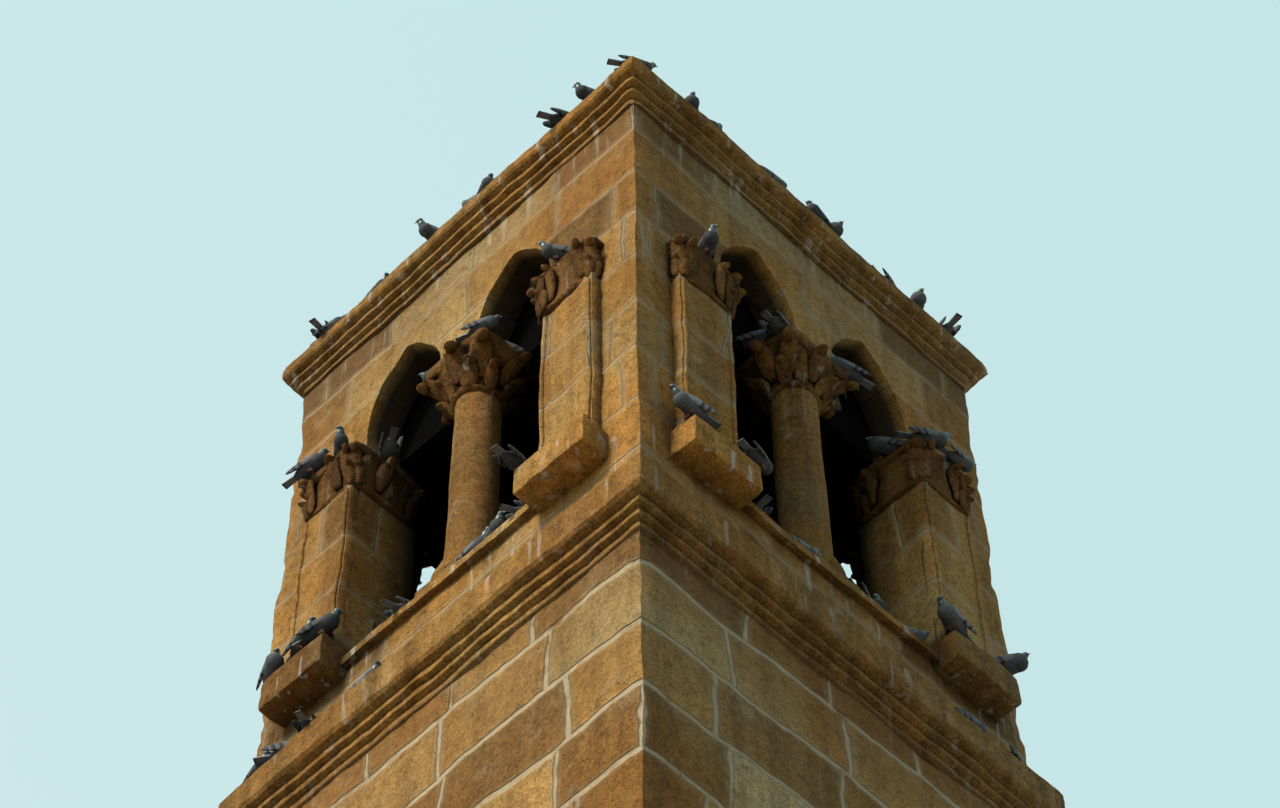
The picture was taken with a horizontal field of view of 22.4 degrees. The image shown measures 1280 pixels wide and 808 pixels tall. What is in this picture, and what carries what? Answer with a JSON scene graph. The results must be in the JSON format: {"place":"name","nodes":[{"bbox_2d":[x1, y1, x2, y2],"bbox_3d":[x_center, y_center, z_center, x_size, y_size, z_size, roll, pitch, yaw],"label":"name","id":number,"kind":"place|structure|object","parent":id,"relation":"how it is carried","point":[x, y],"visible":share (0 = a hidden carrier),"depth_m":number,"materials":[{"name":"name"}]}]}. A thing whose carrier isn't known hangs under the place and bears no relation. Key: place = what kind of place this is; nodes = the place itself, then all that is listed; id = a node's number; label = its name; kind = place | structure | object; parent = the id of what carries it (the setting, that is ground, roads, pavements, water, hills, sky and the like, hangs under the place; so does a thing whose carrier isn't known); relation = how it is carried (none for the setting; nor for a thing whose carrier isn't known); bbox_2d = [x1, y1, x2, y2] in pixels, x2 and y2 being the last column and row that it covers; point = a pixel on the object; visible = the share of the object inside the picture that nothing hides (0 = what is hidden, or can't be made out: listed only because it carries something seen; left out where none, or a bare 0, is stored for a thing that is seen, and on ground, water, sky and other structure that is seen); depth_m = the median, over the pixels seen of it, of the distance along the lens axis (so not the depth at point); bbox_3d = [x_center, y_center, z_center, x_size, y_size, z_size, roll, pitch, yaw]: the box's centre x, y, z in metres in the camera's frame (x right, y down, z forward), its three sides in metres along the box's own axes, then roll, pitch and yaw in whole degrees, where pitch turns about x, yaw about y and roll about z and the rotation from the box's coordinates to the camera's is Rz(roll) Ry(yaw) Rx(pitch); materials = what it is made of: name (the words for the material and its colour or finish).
{"place":"outdoors","nodes":[
{"label":"outdoors","id":0,"kind":"place"},
{"bbox_2d":[0,0,1279,807],"label":"sky","id":1,"kind":"structure","parent":0,"point":[1093,186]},
{"bbox_2d":[302,531,990,807],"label":"tower wall","id":2,"kind":"structure","parent":0,"point":[638,669],"depth_m":17.72,"materials":[{"name":"stone"}]},
{"bbox_2d":[218,453,1064,807],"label":"cornice","id":3,"kind":"structure","parent":2,"relation":"on","point":[710,547],"depth_m":18.75,"materials":[{"name":"stone"}]},
{"bbox_2d":[242,751,271,782],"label":"pigeon","id":4,"kind":"object","parent":3,"relation":"on","point":[254,768],"visible":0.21,"depth_m":19.72,"materials":[{"name":"grey"}]},
{"bbox_2d":[253,741,289,764],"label":"pigeon","id":5,"kind":"object","parent":3,"relation":"on","point":[276,748],"visible":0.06,"depth_m":19.63,"materials":[{"name":"grey"}]},
{"bbox_2d":[292,710,325,739],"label":"pigeon","id":6,"kind":"object","parent":3,"relation":"on","point":[303,723],"visible":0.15,"depth_m":19.47,"materials":[{"name":"grey"}]},
{"bbox_2d":[348,660,380,690],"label":"pigeon","id":7,"kind":"object","parent":3,"relation":"on","point":[377,664],"visible":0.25,"depth_m":19.36,"materials":[{"name":"grey"}]},
{"bbox_2d":[257,104,1026,777],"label":"belfry wall","id":8,"kind":"structure","parent":3,"relation":"on","point":[633,188],"depth_m":21.57,"materials":[{"name":"stone"}]},
{"bbox_2d":[371,617,387,631],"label":"pigeon","id":9,"kind":"object","parent":8,"relation":"on","point":[383,619],"depth_m":19.81,"materials":[{"name":"grey"}]},
{"bbox_2d":[379,596,409,616],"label":"pigeon","id":10,"kind":"object","parent":8,"relation":"on","point":[394,607],"visible":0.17,"depth_m":19.73,"materials":[{"name":"grey"}]},
{"bbox_2d":[452,526,488,564],"bbox_3d":[-1.011,0.905,19.613,0.143,0.202,0.393,30,-53,-18],"label":"pigeon","id":11,"kind":"object","parent":8,"relation":"on","point":[473,544],"visible":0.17,"depth_m":19.55,"materials":[{"name":"grey"}]},
{"bbox_2d":[483,511,505,539],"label":"pigeon","id":12,"kind":"object","parent":8,"relation":"on","point":[497,522],"visible":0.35,"depth_m":19.47,"materials":[{"name":"grey"}]},
{"bbox_2d":[498,500,524,518],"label":"pigeon","id":13,"kind":"object","parent":8,"relation":"on","point":[512,510],"visible":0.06,"depth_m":19.34,"materials":[{"name":"grey"}]},
{"bbox_2d":[282,56,987,398],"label":"cornice","id":14,"kind":"structure","parent":8,"relation":"on","point":[685,124],"depth_m":22.86,"materials":[{"name":"stone"}]},
{"bbox_2d":[309,318,327,338],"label":"pigeon","id":15,"kind":"object","parent":14,"relation":"on","point":[316,323],"visible":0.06,"depth_m":23.62,"materials":[{"name":"grey"}]},
{"bbox_2d":[310,314,345,345],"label":"pigeon","id":16,"kind":"object","parent":14,"relation":"on","point":[325,328],"visible":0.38,"depth_m":23.59,"materials":[{"name":"grey"}]},
{"bbox_2d":[364,272,388,297],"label":"pigeon","id":17,"kind":"object","parent":14,"relation":"on","point":[378,282],"visible":0.25,"depth_m":23.45,"materials":[{"name":"grey"}]},
{"bbox_2d":[414,218,438,239],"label":"pigeon","id":18,"kind":"object","parent":14,"relation":"on","point":[427,231],"visible":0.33,"depth_m":23.16,"materials":[{"name":"grey"}]},
{"bbox_2d":[462,194,475,206],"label":"pigeon","id":19,"kind":"object","parent":14,"relation":"on","point":[464,202],"visible":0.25,"depth_m":23.07,"materials":[{"name":"grey"}]},
{"bbox_2d":[476,173,493,195],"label":"pigeon","id":20,"kind":"object","parent":14,"relation":"on","point":[487,180],"visible":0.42,"depth_m":22.93,"materials":[{"name":"grey"}]},
{"bbox_2d":[536,107,568,127],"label":"pigeon","id":21,"kind":"object","parent":14,"relation":"on","point":[553,120],"visible":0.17,"depth_m":22.64,"materials":[{"name":"grey"}]},
{"bbox_2d":[572,82,594,99],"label":"pigeon","id":22,"kind":"object","parent":14,"relation":"on","point":[582,92],"visible":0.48,"depth_m":22.55,"materials":[{"name":"grey"}]},
{"bbox_2d":[607,55,656,70],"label":"pigeon","id":23,"kind":"object","parent":14,"relation":"on","point":[649,65],"visible":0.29,"depth_m":22.43,"materials":[{"name":"grey"}]},
{"bbox_2d":[685,91,699,109],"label":"pigeon","id":24,"kind":"object","parent":14,"relation":"on","point":[692,99],"visible":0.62,"depth_m":22.57,"materials":[{"name":"grey"}]},
{"bbox_2d":[709,119,721,129],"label":"pigeon","id":25,"kind":"object","parent":14,"relation":"on","point":[718,125],"visible":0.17,"depth_m":22.72,"materials":[{"name":"grey"}]},
{"bbox_2d":[760,165,786,187],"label":"pigeon","id":26,"kind":"object","parent":14,"relation":"on","point":[777,178],"visible":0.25,"depth_m":22.94,"materials":[{"name":"grey"}]},
{"bbox_2d":[805,200,834,231],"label":"pigeon","id":27,"kind":"object","parent":14,"relation":"on","point":[816,209],"visible":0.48,"depth_m":23.10,"materials":[{"name":"grey"}]},
{"bbox_2d":[831,221,843,235],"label":"pigeon","id":28,"kind":"object","parent":14,"relation":"on","point":[838,227],"visible":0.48,"depth_m":23.16,"materials":[{"name":"grey"}]},
{"bbox_2d":[872,265,895,285],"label":"pigeon","id":29,"kind":"object","parent":14,"relation":"on","point":[888,277],"visible":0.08,"depth_m":23.41,"materials":[{"name":"grey"}]},
{"bbox_2d":[910,288,926,308],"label":"pigeon","id":30,"kind":"object","parent":14,"relation":"on","point":[918,297],"visible":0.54,"depth_m":23.50,"materials":[{"name":"grey"}]},
{"bbox_2d":[939,313,962,336],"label":"pigeon","id":31,"kind":"object","parent":14,"relation":"on","point":[951,323],"visible":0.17,"depth_m":23.66,"materials":[{"name":"grey"}]},
{"bbox_2d":[400,297,872,568],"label":"arched openings","id":32,"kind":"object","parent":8,"relation":"on","point":[426,451],"visible":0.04,"depth_m":22.16,"materials":[{"name":"black"}]},
{"bbox_2d":[414,387,862,597],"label":"columns","id":33,"kind":"structure","parent":8,"relation":"on","point":[800,489],"depth_m":20.62,"materials":[{"name":"brown stone"}]},
{"bbox_2d":[506,341,523,352],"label":"pigeon","id":34,"kind":"object","parent":33,"relation":"on","point":[519,349],"visible":0.12,"depth_m":21.74,"materials":[{"name":"grey"}]},
{"bbox_2d":[297,234,975,586],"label":"column capitals","id":35,"kind":"object","parent":33,"relation":"on","point":[497,366],"depth_m":21.58,"materials":[{"name":"brown stone"}]},
{"bbox_2d":[282,448,329,489],"bbox_3d":[-2.276,0.435,22.040,0.381,0.183,0.150,-30,-59,19],"label":"pigeon","id":36,"kind":"object","parent":35,"relation":"on","point":[308,467],"visible":0.88,"depth_m":21.97,"materials":[{"name":"grey"}]},
{"bbox_2d":[333,426,348,456],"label":"pigeon","id":37,"kind":"object","parent":35,"relation":"on","point":[340,438],"visible":0.42,"depth_m":21.88,"materials":[{"name":"grey"}]},
{"bbox_2d":[379,427,402,460],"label":"pigeon","id":38,"kind":"object","parent":35,"relation":"on","point":[390,446],"visible":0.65,"depth_m":21.85,"materials":[{"name":"grey"}]},
{"bbox_2d":[418,369,429,381],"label":"pigeon","id":39,"kind":"object","parent":35,"relation":"on","point":[422,375],"visible":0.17,"depth_m":21.88,"materials":[{"name":"grey"}]},
{"bbox_2d":[455,315,502,342],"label":"pigeon","id":40,"kind":"object","parent":35,"relation":"on","point":[491,322],"visible":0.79,"depth_m":21.61,"materials":[{"name":"grey"}]},
{"bbox_2d":[536,241,570,262],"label":"pigeon","id":41,"kind":"object","parent":35,"relation":"on","point":[555,253],"visible":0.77,"depth_m":21.05,"materials":[{"name":"grey"}]},
{"bbox_2d":[698,224,718,259],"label":"pigeon","id":42,"kind":"object","parent":35,"relation":"on","point":[708,242],"visible":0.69,"depth_m":21.02,"materials":[{"name":"grey"}]},
{"bbox_2d":[736,329,770,351],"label":"pigeon","id":43,"kind":"object","parent":35,"relation":"on","point":[762,335],"visible":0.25,"depth_m":21.71,"materials":[{"name":"grey"}]},
{"bbox_2d":[759,310,789,334],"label":"pigeon","id":44,"kind":"object","parent":35,"relation":"on","point":[773,325],"visible":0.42,"depth_m":21.60,"materials":[{"name":"grey"}]},
{"bbox_2d":[830,352,875,390],"bbox_3d":[1.413,-0.229,21.940,0.408,0.210,0.149,26,-63,-25],"label":"pigeon","id":45,"kind":"object","parent":35,"relation":"on","point":[852,370],"visible":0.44,"depth_m":21.88,"materials":[{"name":"grey"}]},
{"bbox_2d":[866,436,905,456],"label":"pigeon","id":46,"kind":"object","parent":35,"relation":"on","point":[883,446],"visible":0.81,"depth_m":21.89,"materials":[{"name":"grey"}]},
{"bbox_2d":[894,426,952,448],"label":"pigeon","id":47,"kind":"object","parent":35,"relation":"on","point":[926,435],"visible":0.65,"depth_m":21.90,"materials":[{"name":"grey"}]},
{"bbox_2d":[937,445,976,471],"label":"pigeon","id":48,"kind":"object","parent":35,"relation":"on","point":[957,455],"visible":0.9,"depth_m":21.98,"materials":[{"name":"grey"}]},
{"bbox_2d":[258,272,1021,727],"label":"pilasters","id":49,"kind":"object","parent":8,"relation":"attached to","point":[572,452],"visible":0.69,"depth_m":19.99,"materials":[{"name":"stone"}]},
{"bbox_2d":[256,648,283,690],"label":"pigeon","id":50,"kind":"object","parent":49,"relation":"on","point":[274,661],"visible":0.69,"depth_m":20.22,"materials":[{"name":"grey"}]},
{"bbox_2d":[282,616,315,663],"bbox_3d":[-2.122,1.490,20.206,0.139,0.195,0.380,25,-53,-17],"label":"pigeon","id":51,"kind":"object","parent":49,"relation":"on","point":[303,643],"visible":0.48,"depth_m":20.15,"materials":[{"name":"grey"}]},
{"bbox_2d":[291,608,343,650],"bbox_3d":[-2.007,1.401,20.135,0.372,0.179,0.147,-30,-61,20],"label":"pigeon","id":52,"kind":"object","parent":49,"relation":"on","point":[327,624],"visible":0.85,"depth_m":20.07,"materials":[{"name":"grey"}]},
{"bbox_2d":[490,444,526,470],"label":"pigeon","id":53,"kind":"object","parent":49,"relation":"on","point":[514,458],"visible":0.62,"depth_m":19.35,"materials":[{"name":"grey"}]},
{"bbox_2d":[668,384,721,428],"bbox_3d":[0.319,0.013,19.241,0.381,0.196,0.139,29,-57,-31],"label":"pigeon","id":54,"kind":"object","parent":49,"relation":"on","point":[688,405],"visible":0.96,"depth_m":19.18,"materials":[{"name":"grey"}]},
{"bbox_2d":[736,438,772,475],"bbox_3d":[0.701,0.315,19.442,0.135,0.190,0.371,-32,-64,15],"label":"pigeon","id":55,"kind":"object","parent":49,"relation":"on","point":[759,456],"visible":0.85,"depth_m":19.37,"materials":[{"name":"grey"}]},
{"bbox_2d":[937,595,976,645],"bbox_3d":[1.969,1.362,20.160,0.156,0.190,0.395,-31,-57,17],"label":"pigeon","id":56,"kind":"object","parent":49,"relation":"on","point":[951,617],"visible":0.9,"depth_m":20.08,"materials":[{"name":"grey"}]},
{"bbox_2d":[993,652,1030,674],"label":"pigeon","id":57,"kind":"object","parent":49,"relation":"on","point":[1014,663],"visible":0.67,"depth_m":20.26,"materials":[{"name":"grey"}]},
{"bbox_2d":[754,494,772,515],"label":"pigeon","id":58,"kind":"object","parent":8,"relation":"on","point":[763,501],"visible":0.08,"depth_m":19.33,"materials":[{"name":"grey"}]},
{"bbox_2d":[788,533,820,555],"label":"pigeon","id":59,"kind":"object","parent":8,"relation":"on","point":[810,548],"visible":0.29,"depth_m":19.57,"materials":[{"name":"grey"}]},
{"bbox_2d":[847,578,870,597],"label":"pigeon","id":60,"kind":"object","parent":8,"relation":"on","point":[865,590],"visible":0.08,"depth_m":19.70,"materials":[{"name":"grey"}]},
{"bbox_2d":[873,594,886,610],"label":"pigeon","id":61,"kind":"object","parent":8,"relation":"on","point":[879,601],"visible":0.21,"depth_m":19.80,"materials":[{"name":"grey"}]},
{"bbox_2d":[907,626,929,640],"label":"pigeon","id":62,"kind":"object","parent":8,"relation":"on","point":[923,635],"visible":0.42,"depth_m":19.94,"materials":[{"name":"grey"}]},
{"bbox_2d":[954,707,987,732],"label":"pigeon","id":63,"kind":"object","parent":3,"relation":"on","point":[976,721],"visible":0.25,"depth_m":19.54,"materials":[{"name":"grey"}]},
{"bbox_2d":[1009,744,1025,763],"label":"pigeon","id":64,"kind":"object","parent":3,"relation":"on","point":[1014,752],"visible":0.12,"depth_m":19.68,"materials":[{"name":"grey"}]},
{"bbox_2d":[832,392,846,411],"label":"pigeon","id":65,"kind":"object","parent":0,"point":[838,408],"visible":0.04,"depth_m":21.99,"materials":[{"name":"grey"}]}
]}

